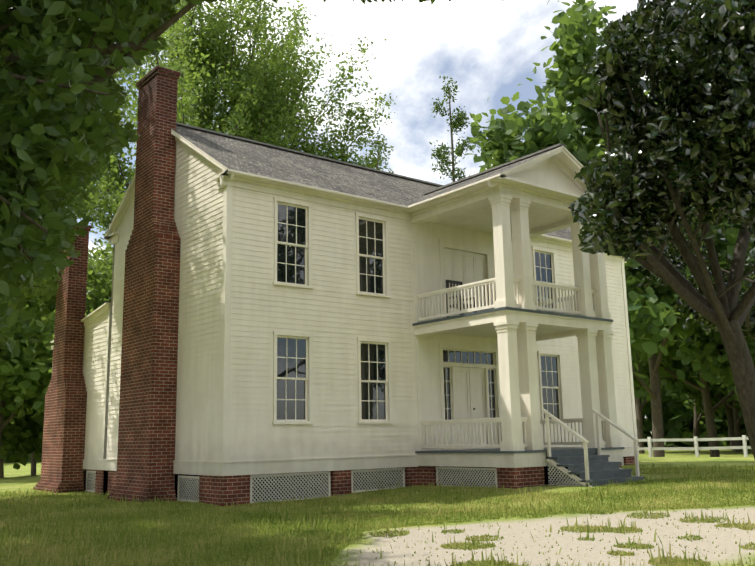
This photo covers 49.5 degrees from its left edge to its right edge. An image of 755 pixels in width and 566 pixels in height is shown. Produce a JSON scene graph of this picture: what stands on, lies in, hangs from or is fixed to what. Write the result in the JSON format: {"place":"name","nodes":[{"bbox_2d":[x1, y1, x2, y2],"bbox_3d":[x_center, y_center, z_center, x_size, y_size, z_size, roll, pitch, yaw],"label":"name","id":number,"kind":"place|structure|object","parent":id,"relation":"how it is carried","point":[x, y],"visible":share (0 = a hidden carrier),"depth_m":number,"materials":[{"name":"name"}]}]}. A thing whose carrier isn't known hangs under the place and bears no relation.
{"place":"outdoors","nodes":[
{"label":"outdoors","id":0,"kind":"place"},
{"bbox_2d":[0,462,754,565],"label":"grass","id":1,"kind":"structure","parent":0,"point":[281,553],"depth_m":12.64,"materials":[{"name":"green plant"}]},
{"bbox_2d":[0,433,754,565],"bbox_3d":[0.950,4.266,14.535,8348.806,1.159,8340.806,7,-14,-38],"label":"ground","id":2,"kind":"structure","parent":0,"point":[21,478],"depth_m":10.88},
{"bbox_2d":[0,302,54,469],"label":"forest tree","id":3,"kind":"object","parent":2,"relation":"on","point":[23,435],"visible":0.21,"depth_m":37.69,"materials":[{"name":"green plant"}]},
{"bbox_2d":[0,296,55,476],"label":"forest tree","id":4,"kind":"object","parent":2,"relation":"on","point":[50,305],"depth_m":48.82,"materials":[{"name":"green plant"}]},
{"bbox_2d":[31,451,35,475],"bbox_3d":[-24.462,4.476,54.616,8.741,17.076,9.441,-2,-11,4],"label":"forest tree","id":5,"kind":"object","parent":2,"relation":"on","point":[33,466],"depth_m":53.81,"materials":[{"name":"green plant"}]},
{"bbox_2d":[0,257,89,445],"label":"forest tree","id":6,"kind":"object","parent":2,"relation":"on","point":[25,381],"visible":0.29,"depth_m":33.16,"materials":[{"name":"green plant"}]},
{"bbox_2d":[0,57,145,309],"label":"oak tree","id":7,"kind":"object","parent":2,"relation":"on","point":[42,286],"visible":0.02,"depth_m":21.87,"materials":[{"name":"green plant"}]},
{"bbox_2d":[85,241,112,314],"bbox_3d":[-14.871,3.963,45.899,6.476,13.646,8.938,7,-14,-38],"label":"forest tree","id":8,"kind":"object","parent":2,"relation":"on","point":[94,304],"visible":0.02,"depth_m":43.73,"materials":[{"name":"green plant"}]},
{"bbox_2d":[65,0,396,310],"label":"tree","id":9,"kind":"object","parent":2,"relation":"on","point":[259,109],"visible":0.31,"depth_m":33.65,"materials":[{"name":"green plant"}]},
{"bbox_2d":[0,0,502,360],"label":"oak tree","id":10,"kind":"object","parent":2,"relation":"on","point":[61,97],"visible":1,"depth_m":5.17,"materials":[{"name":"green plant"}]},
{"bbox_2d":[33,65,643,505],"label":"house","id":11,"kind":"structure","parent":2,"relation":"on","point":[271,323],"depth_m":19.20,"materials":[{"name":"paint"}]},
{"bbox_2d":[356,132,393,172],"bbox_3d":[-0.010,0.602,44.355,2.925,18.498,3.017,7,-14,-38],"label":"tall thin tree","id":12,"kind":"object","parent":2,"relation":"on","point":[379,155],"visible":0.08,"depth_m":46.01,"materials":[{"name":"green plant"}]},
{"bbox_2d":[2,367,750,462],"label":"treeline","id":13,"kind":"object","parent":2,"relation":"on","point":[678,418],"visible":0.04,"depth_m":99.35,"materials":[{"name":"green plant"}]},
{"bbox_2d":[429,76,479,181],"bbox_3d":[4.401,-1.392,46.585,2.956,23.172,3.457,7,-14,-38],"label":"tall thin tree","id":14,"kind":"object","parent":2,"relation":"on","point":[459,120],"visible":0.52,"depth_m":47.91,"materials":[{"name":"leaves"},{"name":"bark"}]},
{"bbox_2d":[456,0,754,456],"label":"forest tree","id":15,"kind":"object","parent":2,"relation":"on","point":[651,311],"visible":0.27,"depth_m":50.66,"materials":[{"name":"green plant"}]},
{"bbox_2d":[568,0,754,459],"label":"magnolia tree","id":16,"kind":"object","parent":2,"relation":"on","point":[682,151],"visible":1,"depth_m":12.03,"materials":[{"name":"green plant"}]},
{"bbox_2d":[631,321,693,453],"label":"forest tree","id":17,"kind":"object","parent":2,"relation":"on","point":[639,419],"depth_m":82.31,"materials":[{"name":"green plant"}]},
{"bbox_2d":[631,92,738,456],"bbox_3d":[24.762,-1.540,65.205,22.459,31.042,16.667,-4,-11,17],"label":"forest tree","id":18,"kind":"object","parent":2,"relation":"on","point":[709,410],"depth_m":62.03,"materials":[{"name":"green plant"}]},
{"bbox_2d":[638,435,750,456],"bbox_3d":[15.721,7.709,37.498,26.994,1.468,0.161,-6,-12,24],"label":"white fence","id":19,"kind":"object","parent":2,"relation":"on","point":[696,448],"visible":0.33,"depth_m":37.93,"materials":[{"name":"paint"}]},
{"bbox_2d":[660,337,742,451],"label":"forest tree","id":20,"kind":"object","parent":2,"relation":"on","point":[688,369],"visible":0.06,"depth_m":85.67,"materials":[{"name":"green plant"}]},
{"bbox_2d":[648,243,754,364],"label":"forest tree","id":21,"kind":"object","parent":2,"relation":"on","point":[717,336],"depth_m":48.40,"materials":[{"name":"green plant"}]},
{"bbox_2d":[683,364,725,450],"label":"forest tree","id":22,"kind":"object","parent":2,"relation":"on","point":[699,402],"visible":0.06,"depth_m":86.17,"materials":[{"name":"green plant"}]},
{"bbox_2d":[684,394,734,450],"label":"forest tree","id":23,"kind":"object","parent":2,"relation":"on","point":[729,411],"depth_m":88.16,"materials":[{"name":"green plant"}]},
{"bbox_2d":[665,263,754,400],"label":"forest tree","id":24,"kind":"object","parent":2,"relation":"on","point":[704,349],"visible":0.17,"depth_m":51.03,"materials":[{"name":"green plant"}]},
{"bbox_2d":[690,372,734,387],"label":"forest tree","id":25,"kind":"object","parent":2,"relation":"on","point":[716,383],"depth_m":76.07,"materials":[{"name":"green plant"}]},
{"bbox_2d":[66,0,690,432],"label":"sky","id":26,"kind":"structure","parent":0,"point":[490,48],"materials":[{"name":"white"}]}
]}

